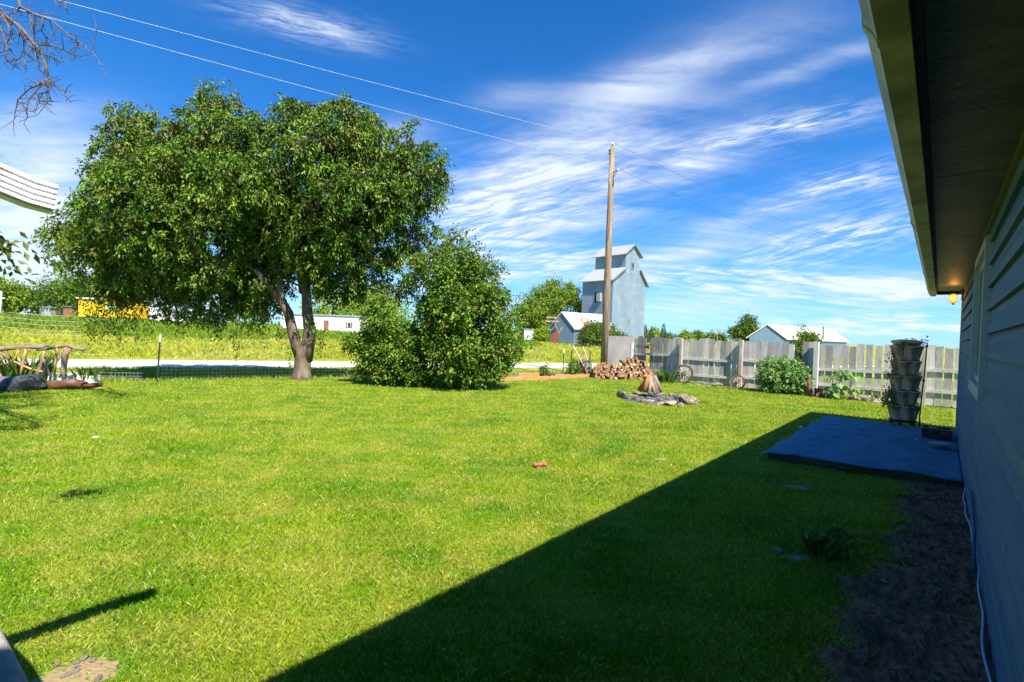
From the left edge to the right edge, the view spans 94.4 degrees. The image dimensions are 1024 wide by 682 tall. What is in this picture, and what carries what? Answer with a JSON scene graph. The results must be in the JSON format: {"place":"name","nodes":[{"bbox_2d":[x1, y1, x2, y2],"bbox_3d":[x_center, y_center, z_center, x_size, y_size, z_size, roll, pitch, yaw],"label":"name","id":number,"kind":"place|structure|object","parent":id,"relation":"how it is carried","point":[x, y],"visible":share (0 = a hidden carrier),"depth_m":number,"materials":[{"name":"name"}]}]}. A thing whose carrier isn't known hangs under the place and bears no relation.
{"place":"outdoors","nodes":[
{"label":"outdoors","id":0,"kind":"place"},
{"bbox_2d":[0,163,58,213],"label":"awning","id":1,"kind":"object","parent":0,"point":[21,189],"visible":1,"depth_m":1.44,"materials":[{"name":"white plastic"}]},
{"bbox_2d":[3,359,954,367],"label":"road","id":2,"kind":"structure","parent":0,"point":[132,363],"depth_m":23.02,"materials":[{"name":"grey asphalt"}]},
{"bbox_2d":[1,322,958,381],"bbox_3d":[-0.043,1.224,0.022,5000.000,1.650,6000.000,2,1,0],"label":"ground","id":3,"kind":"structure","parent":0,"point":[535,369],"depth_m":26.97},
{"bbox_2d":[0,291,4,313],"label":"white post","id":4,"kind":"object","parent":3,"relation":"on","point":[1,298],"visible":0.8,"depth_m":59.92,"materials":[{"name":"paint"}]},
{"bbox_2d":[0,275,47,314],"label":"leafy tree","id":5,"kind":"object","parent":3,"relation":"on","point":[14,302],"visible":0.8,"depth_m":77.26,"materials":[{"name":"green plant"}]},
{"bbox_2d":[40,306,62,315],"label":"metal shed","id":6,"kind":"structure","parent":3,"relation":"on","point":[50,311],"depth_m":76.00,"materials":[{"name":"white metal"}]},
{"bbox_2d":[61,306,77,315],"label":"brick hut","id":7,"kind":"object","parent":3,"relation":"on","point":[67,309],"visible":0.28,"depth_m":73.98,"materials":[{"name":"brown"}]},
{"bbox_2d":[17,272,154,315],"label":"leafy tree","id":8,"kind":"object","parent":3,"relation":"on","point":[48,297],"visible":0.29,"depth_m":77.44,"materials":[{"name":"green plant"}]},
{"bbox_2d":[76,297,148,319],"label":"box trailer","id":9,"kind":"object","parent":3,"relation":"on","point":[80,308],"visible":0.2,"depth_m":57.98,"materials":[{"name":"yellow paint"}]},
{"bbox_2d":[156,310,210,321],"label":"white building","id":10,"kind":"structure","parent":3,"relation":"on","point":[159,318],"depth_m":69.99,"materials":[{"name":"paint"}]},
{"bbox_2d":[56,365,567,381],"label":"verge grass","id":11,"kind":"structure","parent":3,"relation":"on","point":[249,374],"depth_m":18.50,"materials":[{"name":"green plant"}]},
{"bbox_2d":[281,313,366,331],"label":"mobile home","id":12,"kind":"object","parent":3,"relation":"on","point":[342,323],"visible":0.56,"depth_m":63.98,"materials":[{"name":"white paint"}]},
{"bbox_2d":[324,320,328,330],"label":"door","id":13,"kind":"structure","parent":12,"relation":"in","point":[326,322],"depth_m":63.94,"materials":[{"name":"brown wood"}]},
{"bbox_2d":[298,282,413,330],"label":"leafy tree","id":14,"kind":"object","parent":3,"relation":"on","point":[346,310],"visible":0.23,"depth_m":89.72,"materials":[{"name":"green plant"}]},
{"bbox_2d":[0,313,848,365],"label":"meadow grass","id":15,"kind":"structure","parent":3,"relation":"on","point":[150,350],"depth_m":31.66,"materials":[{"name":"green plant"}]},
{"bbox_2d":[149,308,170,318],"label":"parked car","id":16,"kind":"object","parent":15,"relation":"on","point":[153,315],"visible":0.15,"depth_m":61.98,"materials":[{"name":"white paint"}]},
{"bbox_2d":[523,329,534,339],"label":"white building","id":17,"kind":"structure","parent":3,"relation":"on","point":[528,332],"depth_m":91.98,"materials":[{"name":"paint"}]},
{"bbox_2d":[529,324,550,341],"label":"bush","id":18,"kind":"object","parent":3,"relation":"on","point":[543,334],"visible":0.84,"depth_m":83.09,"materials":[{"name":"green plant"}]},
{"bbox_2d":[509,275,581,338],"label":"leafy tree","id":19,"kind":"object","parent":3,"relation":"on","point":[536,310],"visible":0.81,"depth_m":95.74,"materials":[{"name":"green plant"}]},
{"bbox_2d":[545,317,561,342],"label":"timber hoist","id":20,"kind":"object","parent":3,"relation":"on","point":[555,325],"visible":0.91,"depth_m":74.71,"materials":[{"name":"beige wood"}]},
{"bbox_2d":[547,312,612,344],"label":"metal shed","id":21,"kind":"structure","parent":3,"relation":"on","point":[569,323],"depth_m":75.20,"materials":[{"name":"brown paint"}]},
{"bbox_2d":[552,330,557,342],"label":"door","id":22,"kind":"structure","parent":21,"relation":"in","point":[555,333],"depth_m":75.67,"materials":[{"name":"brown paint"}]},
{"bbox_2d":[573,317,632,346],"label":"bush","id":23,"kind":"object","parent":3,"relation":"on","point":[591,332],"visible":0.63,"depth_m":64.85,"materials":[{"name":"green plant"}]},
{"bbox_2d":[580,244,648,337],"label":"grain elevator","id":24,"kind":"object","parent":3,"relation":"on","point":[629,284],"visible":0.78,"depth_m":88.57,"materials":[{"name":"metal"}]},
{"bbox_2d":[644,325,649,342],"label":"spruce tree","id":25,"kind":"object","parent":3,"relation":"on","point":[646,333],"visible":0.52,"depth_m":129.67,"materials":[{"name":"green plant"}]},
{"bbox_2d":[647,326,654,342],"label":"spruce tree","id":26,"kind":"object","parent":3,"relation":"on","point":[651,332],"visible":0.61,"depth_m":134.89,"materials":[{"name":"green plant"}]},
{"bbox_2d":[644,323,662,341],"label":"leafy tree","id":27,"kind":"object","parent":3,"relation":"on","point":[656,333],"visible":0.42,"depth_m":148.65,"materials":[{"name":"green plant"}]},
{"bbox_2d":[659,323,667,339],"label":"spruce tree","id":28,"kind":"object","parent":3,"relation":"on","point":[663,329],"visible":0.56,"depth_m":119.80,"materials":[{"name":"green plant"}]},
{"bbox_2d":[662,331,675,340],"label":"leafy tree","id":29,"kind":"object","parent":3,"relation":"on","point":[669,336],"visible":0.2,"depth_m":168.18,"materials":[{"name":"green plant"}]},
{"bbox_2d":[676,329,698,340],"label":"leafy tree","id":30,"kind":"object","parent":3,"relation":"on","point":[686,335],"visible":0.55,"depth_m":188.83,"materials":[{"name":"green plant"}]},
{"bbox_2d":[692,330,704,340],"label":"leafy tree","id":31,"kind":"object","parent":3,"relation":"on","point":[698,333],"visible":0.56,"depth_m":198.85,"materials":[{"name":"green plant"}]},
{"bbox_2d":[701,330,715,341],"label":"leafy tree","id":32,"kind":"object","parent":3,"relation":"on","point":[709,335],"visible":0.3,"depth_m":189.30,"materials":[{"name":"green plant"}]},
{"bbox_2d":[712,330,728,342],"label":"leafy tree","id":33,"kind":"object","parent":3,"relation":"on","point":[721,337],"visible":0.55,"depth_m":179.20,"materials":[{"name":"green plant"}]},
{"bbox_2d":[724,310,760,341],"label":"leafy tree","id":34,"kind":"object","parent":3,"relation":"on","point":[743,329],"visible":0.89,"depth_m":59.42,"materials":[{"name":"green plant"}]},
{"bbox_2d":[746,324,848,356],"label":"barn","id":35,"kind":"structure","parent":3,"relation":"on","point":[772,333],"depth_m":59.01,"materials":[{"name":"white metal"}]},
{"bbox_2d":[784,323,827,362],"bbox_3d":[24.689,0.837,40.012,3.550,4.689,3.141,2,1,-24],"label":"bush","id":36,"kind":"object","parent":3,"relation":"on","point":[806,336],"visible":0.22,"depth_m":39.76,"materials":[{"name":"green plant"}]},
{"bbox_2d":[0,0,961,347],"label":"sky","id":37,"kind":"structure","parent":0,"point":[775,108],"materials":[{"name":"blue"}]},
{"bbox_2d":[0,365,978,681],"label":"lawn","id":38,"kind":"structure","parent":0,"point":[108,655],"depth_m":4.20,"materials":[{"name":"plant"}]},
{"bbox_2d":[0,376,8,391],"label":"boulder","id":39,"kind":"object","parent":38,"relation":"on","point":[4,380],"visible":0.66,"depth_m":10.71,"materials":[{"name":"grey stone"}]},
{"bbox_2d":[0,627,28,681],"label":"concrete slab","id":40,"kind":"object","parent":38,"relation":"on","point":[11,669],"visible":1,"depth_m":1.19,"materials":[{"name":"grey concrete"}]},
{"bbox_2d":[6,374,46,392],"bbox_3d":[-11.223,1.001,10.967,0.663,0.464,0.550,1,1,-40],"label":"boulder","id":41,"kind":"object","parent":38,"relation":"on","point":[27,383],"visible":0.91,"depth_m":10.82,"materials":[{"name":"grey stone"}]},
{"bbox_2d":[0,352,60,378],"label":"weed clump","id":42,"kind":"object","parent":38,"relation":"on","point":[5,369],"visible":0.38,"depth_m":12.06,"materials":[{"name":"green plant"}]},
{"bbox_2d":[0,344,87,378],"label":"driftwood rail","id":43,"kind":"object","parent":38,"relation":"on","point":[67,350],"visible":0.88,"depth_m":11.89,"materials":[{"name":"brown wood"}]},
{"bbox_2d":[0,312,99,365],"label":"strand fence","id":44,"kind":"object","parent":38,"relation":"on","point":[38,334],"visible":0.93,"depth_m":12.34,"materials":[{"name":"silver metal"}]},
{"bbox_2d":[0,0,107,298],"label":"overhanging tree","id":45,"kind":"object","parent":38,"relation":"on","point":[3,241],"visible":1,"depth_m":6.88,"materials":[{"name":"brown plant"}]},
{"bbox_2d":[40,378,87,389],"bbox_3d":[-10.863,1.097,11.408,1.175,0.424,0.346,2,1,0],"label":"log","id":46,"kind":"object","parent":38,"relation":"on","point":[68,384],"visible":0.66,"depth_m":11.32,"materials":[{"name":"brown wood"}]},
{"bbox_2d":[45,373,99,382],"bbox_3d":[-11.592,1.002,12.477,1.274,0.240,0.300,2,1,0],"label":"planter box","id":47,"kind":"object","parent":38,"relation":"on","point":[89,380],"visible":0.36,"depth_m":12.33,"materials":[{"name":"white paint"}]},
{"bbox_2d":[31,657,120,681],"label":"bare earth","id":48,"kind":"structure","parent":38,"relation":"on","point":[96,667],"depth_m":2.33,"materials":[{"name":"beige soil"}]},
{"bbox_2d":[59,671,71,677],"bbox_3d":[-2.164,1.620,2.300,0.046,0.018,0.033,1,1,-37],"label":"pebble","id":49,"kind":"object","parent":48,"relation":"on","point":[67,674],"visible":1,"depth_m":2.29,"materials":[{"name":"stone"}]},
{"bbox_2d":[69,364,105,380],"bbox_3d":[-11.147,0.863,12.463,0.736,0.548,0.580,2,1,-13],"label":"weed clump","id":50,"kind":"object","parent":38,"relation":"on","point":[94,372],"visible":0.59,"depth_m":12.36,"materials":[{"name":"green plant"}]},
{"bbox_2d":[82,382,102,388],"bbox_3d":[-10.088,1.072,11.422,0.425,0.176,0.123,2,1,0],"label":"log","id":51,"kind":"object","parent":38,"relation":"on","point":[91,385],"visible":1,"depth_m":11.38,"materials":[{"name":"brown wood"}]},
{"bbox_2d":[156,334,160,382],"bbox_3d":[-9.905,0.536,13.287,0.114,1.460,0.030,2,1,0],"label":"steel fence post","id":52,"kind":"object","parent":38,"relation":"on","point":[158,358],"visible":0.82,"depth_m":13.29,"materials":[{"name":"metal"}]},
{"bbox_2d":[29,74,456,379],"bbox_3d":[-8.559,-3.749,15.254,13.630,10.047,7.029,2,1,0],"label":"fruit tree","id":53,"kind":"object","parent":38,"relation":"on","point":[183,191],"visible":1,"depth_m":14.11,"materials":[{"name":"green plant"}]},
{"bbox_2d":[160,338,554,379],"bbox_3d":[-4.023,0.666,17.240,14.201,1.231,0.002,1,1,-33],"label":"wire fence","id":54,"kind":"object","parent":38,"relation":"on","point":[286,360],"visible":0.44,"depth_m":14.60,"materials":[{"name":"grey metal"}]},
{"bbox_2d":[330,290,438,388],"bbox_3d":[-3.654,0.070,14.623,2.838,3.208,2.791,3,1,41],"label":"lilac bush","id":55,"kind":"object","parent":38,"relation":"on","point":[392,354],"visible":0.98,"depth_m":14.14,"materials":[{"name":"green plant"}]},
{"bbox_2d":[401,222,532,390],"bbox_3d":[-1.363,-0.907,14.362,3.921,5.299,3.440,1,1,-30],"label":"lilac bush","id":56,"kind":"object","parent":38,"relation":"on","point":[454,311],"visible":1,"depth_m":13.68,"materials":[{"name":"green plant"}]},
{"bbox_2d":[533,462,546,466],"bbox_3d":[0.364,1.606,6.182,0.184,0.050,0.098,2,1,-14],"label":"dog toy","id":57,"kind":"object","parent":38,"relation":"on","point":[535,464],"visible":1,"depth_m":6.16,"materials":[{"name":"pink rubber"}]},
{"bbox_2d":[500,373,593,380],"bbox_3d":[1.733,1.363,19.506,6.437,0.200,1.985,1,1,-34],"label":"raised bed","id":58,"kind":"object","parent":38,"relation":"on","point":[525,376],"visible":0.73,"depth_m":18.46,"materials":[{"name":"orange wood"}]},
{"bbox_2d":[538,363,556,375],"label":"young shrub","id":59,"kind":"object","parent":58,"relation":"on","point":[544,371],"visible":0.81,"depth_m":18.93,"materials":[{"name":"green plant"}]},
{"bbox_2d":[563,354,584,374],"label":"climbing rose","id":60,"kind":"object","parent":58,"relation":"on","point":[575,368],"visible":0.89,"depth_m":20.31,"materials":[{"name":"green plant"}]},
{"bbox_2d":[573,346,592,373],"bbox_3d":[3.012,0.851,20.432,0.903,1.310,0.570,2,1,0],"label":"wheelbarrow","id":61,"kind":"object","parent":38,"relation":"on","point":[587,369],"visible":0.81,"depth_m":20.21,"materials":[{"name":"grey wood"}]},
{"bbox_2d":[600,142,618,363],"bbox_3d":[4.754,-3.920,23.128,0.554,11.438,0.395,2,1,0],"label":"power pole","id":62,"kind":"object","parent":38,"relation":"on","point":[606,301],"visible":0.97,"depth_m":23.00,"materials":[{"name":"brown wood"}]},
{"bbox_2d":[0,4,616,168],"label":"power line","id":63,"kind":"object","parent":62,"relation":"attached to","point":[277,79],"visible":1,"depth_m":13.26,"materials":[{"name":"silver metal"}]},
{"bbox_2d":[59,0,608,141],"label":"power line","id":64,"kind":"object","parent":62,"relation":"attached to","point":[299,63],"visible":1,"depth_m":13.96,"materials":[{"name":"silver metal"}]},
{"bbox_2d":[614,143,915,265],"bbox_3d":[28.563,-9.152,41.425,59.976,1.261,0.014,1,1,-38],"label":"power line","id":65,"kind":"object","parent":62,"relation":"attached to","point":[739,202],"visible":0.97,"depth_m":30.37,"materials":[{"name":"grey metal"}]},
{"bbox_2d":[619,169,921,280],"bbox_3d":[28.698,-7.545,41.403,59.874,1.024,0.014,1,1,-38],"label":"power line","id":66,"kind":"object","parent":62,"relation":"attached to","point":[737,221],"visible":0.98,"depth_m":29.56,"materials":[{"name":"grey metal"}]},
{"bbox_2d":[617,390,625,397],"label":"stone","id":67,"kind":"object","parent":38,"relation":"on","point":[620,394],"visible":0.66,"depth_m":13.43,"materials":[{"name":"beige stone"}]},
{"bbox_2d":[623,394,637,398],"bbox_3d":[3.276,1.560,13.101,0.294,0.176,0.438,0,3,-67],"label":"stone","id":68,"kind":"object","parent":38,"relation":"on","point":[630,396],"visible":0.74,"depth_m":13.04,"materials":[{"name":"beige stone"}]},
{"bbox_2d":[623,394,679,404],"bbox_3d":[3.938,1.582,13.092,1.780,0.134,1.451,2,1,0],"label":"ash bed","id":69,"kind":"object","parent":38,"relation":"on","point":[664,398],"visible":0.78,"depth_m":12.85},
{"bbox_2d":[641,374,651,392],"bbox_3d":[3.708,1.171,13.075,0.295,0.517,0.161,2,1,-14],"label":"teepee log","id":70,"kind":"object","parent":69,"relation":"on","point":[645,385],"visible":0.97,"depth_m":13.01,"materials":[{"name":"red wood"}]},
{"bbox_2d":[647,377,652,393],"bbox_3d":[3.772,1.216,12.967,0.104,0.475,0.276,2,1,23],"label":"teepee log","id":71,"kind":"object","parent":69,"relation":"on","point":[650,386],"visible":1,"depth_m":12.93,"materials":[{"name":"grey wood"}]},
{"bbox_2d":[652,380,659,394],"bbox_3d":[3.911,1.274,13.019,0.179,0.410,0.298,1,1,-40],"label":"teepee log","id":72,"kind":"object","parent":69,"relation":"on","point":[655,389],"visible":0.89,"depth_m":12.96,"materials":[{"name":"brown wood"}]},
{"bbox_2d":[653,375,662,392],"bbox_3d":[4.038,1.195,13.184,0.333,0.505,0.125,2,1,-21],"label":"teepee log","id":73,"kind":"object","parent":69,"relation":"on","point":[657,382],"visible":0.81,"depth_m":13.13,"materials":[{"name":"grey wood"}]},
{"bbox_2d":[653,367,682,382],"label":"iris clump","id":74,"kind":"object","parent":38,"relation":"on","point":[663,376],"visible":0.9,"depth_m":18.50,"materials":[{"name":"green plant"}]},
{"bbox_2d":[665,401,676,405],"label":"stone","id":75,"kind":"object","parent":38,"relation":"on","point":[672,403],"visible":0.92,"depth_m":12.20,"materials":[{"name":"beige stone"}]},
{"bbox_2d":[674,365,692,382],"bbox_3d":[6.684,1.284,18.481,0.740,0.734,0.246,3,1,42],"label":"wagon wheel","id":76,"kind":"object","parent":38,"relation":"on","point":[683,373],"visible":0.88,"depth_m":18.42,"materials":[{"name":"brown wood"}]},
{"bbox_2d":[678,396,698,404],"bbox_3d":[4.710,1.588,12.688,0.506,0.250,0.339,2,1,-9],"label":"stone","id":77,"kind":"object","parent":38,"relation":"on","point":[690,400],"visible":0.79,"depth_m":12.56,"materials":[{"name":"beige stone"}]},
{"bbox_2d":[729,375,744,389],"bbox_3d":[8.018,1.465,16.886,0.530,0.531,0.194,3,1,42],"label":"wagon wheel","id":78,"kind":"object","parent":38,"relation":"on","point":[737,382],"visible":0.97,"depth_m":16.86,"materials":[{"name":"red paint"}]},
{"bbox_2d":[771,546,782,553],"bbox_3d":[2.217,1.744,3.956,0.114,0.040,0.083,1,1,-37],"label":"stone","id":79,"kind":"object","parent":38,"relation":"on","point":[777,549],"visible":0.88,"depth_m":3.93,"materials":[{"name":"grey stone"}]},
{"bbox_2d":[607,336,958,407],"bbox_3d":[9.477,0.881,16.919,13.196,1.898,0.833,3,1,41],"label":"plank fence","id":80,"kind":"object","parent":38,"relation":"on","point":[723,369],"visible":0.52,"depth_m":16.92,"materials":[{"name":"grey wood"}]},
{"bbox_2d":[754,355,815,394],"bbox_3d":[9.256,1.253,16.129,1.913,1.589,1.526,3,1,30],"label":"leafy shrub","id":81,"kind":"object","parent":38,"relation":"on","point":[785,376],"visible":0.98,"depth_m":15.91,"materials":[{"name":"green plant"}]},
{"bbox_2d":[780,484,811,489],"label":"bare earth","id":82,"kind":"structure","parent":38,"relation":"on","point":[798,486],"depth_m":5.72,"materials":[{"name":"brown soil"}]},
{"bbox_2d":[778,553,817,560],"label":"bare earth","id":83,"kind":"structure","parent":38,"relation":"on","point":[801,556],"depth_m":3.86,"materials":[{"name":"soil"}]},
{"bbox_2d":[792,556,802,562],"bbox_3d":[2.281,1.747,3.791,0.077,0.037,0.106,3,1,44],"label":"stone","id":84,"kind":"object","parent":83,"relation":"on","point":[794,558],"visible":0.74,"depth_m":3.77,"materials":[{"name":"grey stone"}]},
{"bbox_2d":[805,377,822,396],"bbox_3d":[9.895,1.515,15.567,0.565,0.654,0.248,2,1,0],"label":"stump","id":85,"kind":"object","parent":38,"relation":"on","point":[817,391],"visible":0.92,"depth_m":15.50,"materials":[{"name":"brown wood"}]},
{"bbox_2d":[785,515,856,560],"bbox_3d":[2.521,1.628,3.856,0.558,0.286,0.501,1,1,-44],"label":"weed clump","id":86,"kind":"object","parent":38,"relation":"on","point":[831,549],"visible":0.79,"depth_m":3.83,"materials":[{"name":"green plant"}]},
{"bbox_2d":[820,393,830,398],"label":"stone","id":87,"kind":"object","parent":38,"relation":"on","point":[826,396],"visible":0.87,"depth_m":15.01,"materials":[{"name":"grey stone"}]},
{"bbox_2d":[794,522,868,556],"bbox_3d":[2.605,1.663,3.868,0.459,0.322,0.443,2,1,0],"label":"weed plant","id":88,"kind":"object","parent":38,"relation":"on","point":[831,537],"visible":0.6,"depth_m":3.87,"materials":[{"name":"green plant"}]},
{"bbox_2d":[820,374,843,398],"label":"sunflower plant","id":89,"kind":"object","parent":38,"relation":"on","point":[834,388],"visible":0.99,"depth_m":14.93,"materials":[{"name":"green plant"}]},
{"bbox_2d":[829,369,852,396],"bbox_3d":[10.357,1.346,14.953,0.613,1.002,0.660,2,1,0],"label":"sunflower plant","id":90,"kind":"object","parent":38,"relation":"on","point":[841,384],"visible":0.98,"depth_m":14.90,"materials":[{"name":"green plant"}]},
{"bbox_2d":[841,373,862,398],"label":"sunflower plant","id":91,"kind":"object","parent":38,"relation":"on","point":[856,378],"visible":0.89,"depth_m":14.84,"materials":[{"name":"green plant"}]},
{"bbox_2d":[847,396,861,400],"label":"stone","id":92,"kind":"object","parent":38,"relation":"on","point":[855,398],"visible":0.86,"depth_m":14.79,"materials":[{"name":"beige stone"}]},
{"bbox_2d":[761,416,963,487],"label":"concrete patio slab","id":93,"kind":"structure","parent":38,"relation":"on","point":[896,451],"depth_m":7.21,"materials":[{"name":"concrete"}]},
{"bbox_2d":[874,335,928,425],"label":"planting tower","id":94,"kind":"structure","parent":93,"relation":"on","point":[903,392],"depth_m":9.66,"materials":[{"name":"grey plastic"}]},
{"bbox_2d":[918,342,927,426],"bbox_3d":[8.313,0.879,9.588,0.118,1.722,0.048,2,1,0],"label":"garden stake","id":95,"kind":"object","parent":94,"relation":"in","point":[923,381],"visible":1,"depth_m":9.58,"materials":[{"name":"black metal"}]},
{"bbox_2d":[921,425,951,440],"bbox_3d":[7.561,1.632,8.444,0.400,0.165,0.360,3,1,42],"label":"plastic crate","id":96,"kind":"object","parent":93,"relation":"on","point":[927,434],"visible":0.94,"depth_m":8.35,"materials":[{"name":"black plastic"}]},
{"bbox_2d":[860,395,872,400],"bbox_3d":[11.000,1.779,14.736,0.330,0.210,0.270,3,1,31],"label":"stone","id":97,"kind":"object","parent":38,"relation":"on","point":[864,397],"visible":0.93,"depth_m":14.64,"materials":[{"name":"beige stone"}]},
{"bbox_2d":[857,383,889,401],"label":"plant","id":98,"kind":"object","parent":38,"relation":"on","point":[876,394],"visible":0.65,"depth_m":14.58,"materials":[{"name":"green plant"}]},
{"bbox_2d":[805,479,996,681],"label":"dirt","id":99,"kind":"structure","parent":38,"relation":"on","point":[907,652],"depth_m":3.13,"materials":[{"name":"soil"}]},
{"bbox_2d":[932,675,942,681],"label":"soil clod","id":100,"kind":"object","parent":99,"relation":"on","point":[938,679],"visible":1,"depth_m":2.46,"materials":[{"name":"soil"}]},
{"bbox_2d":[963,486,992,681],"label":"cable","id":101,"kind":"object","parent":99,"relation":"on","point":[983,631],"visible":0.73,"depth_m":2.99,"materials":[{"name":"white plastic"}]},
{"bbox_2d":[858,0,1023,681],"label":"house","id":102,"kind":"structure","parent":38,"relation":"on","point":[950,76],"depth_m":2.55,"materials":[{"name":"blue paint"}]},
{"bbox_2d":[947,289,963,304],"bbox_3d":[8.232,-0.818,8.814,0.232,0.285,0.190,3,1,42],"label":"wall lamp","id":103,"kind":"object","parent":102,"relation":"attached to","point":[953,297],"visible":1,"depth_m":8.78,"materials":[{"name":"yellow glass"}]},
{"bbox_2d":[969,489,975,570],"bbox_3d":[3.903,1.572,4.027,0.029,0.374,1.161,3,1,42],"label":"wall conduit","id":104,"kind":"object","parent":102,"relation":"attached to","point":[973,550],"depth_m":3.68,"materials":[{"name":"blue paint"}]},
{"bbox_2d":[968,235,993,401],"bbox_3d":[4.542,-0.178,4.579,0.090,1.390,1.740,3,1,42],"label":"window","id":105,"kind":"structure","parent":102,"relation":"in","point":[982,273],"depth_m":4.17,"materials":[{"name":"glass"}]},
{"bbox_2d":[938,669,949,676],"bbox_3d":[2.292,1.763,2.512,0.042,0.028,0.051,1,1,-28],"label":"soil clod","id":106,"kind":"object","parent":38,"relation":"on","point":[942,671],"visible":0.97,"depth_m":2.51,"materials":[{"name":"soil"}]},
{"bbox_2d":[928,442,952,447],"bbox_3d":[6.852,1.671,7.604,0.357,0.098,0.239,2,1,-8],"label":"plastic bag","id":107,"kind":"object","parent":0,"point":[939,445],"visible":1,"depth_m":7.53,"materials":[{"name":"plastic"}]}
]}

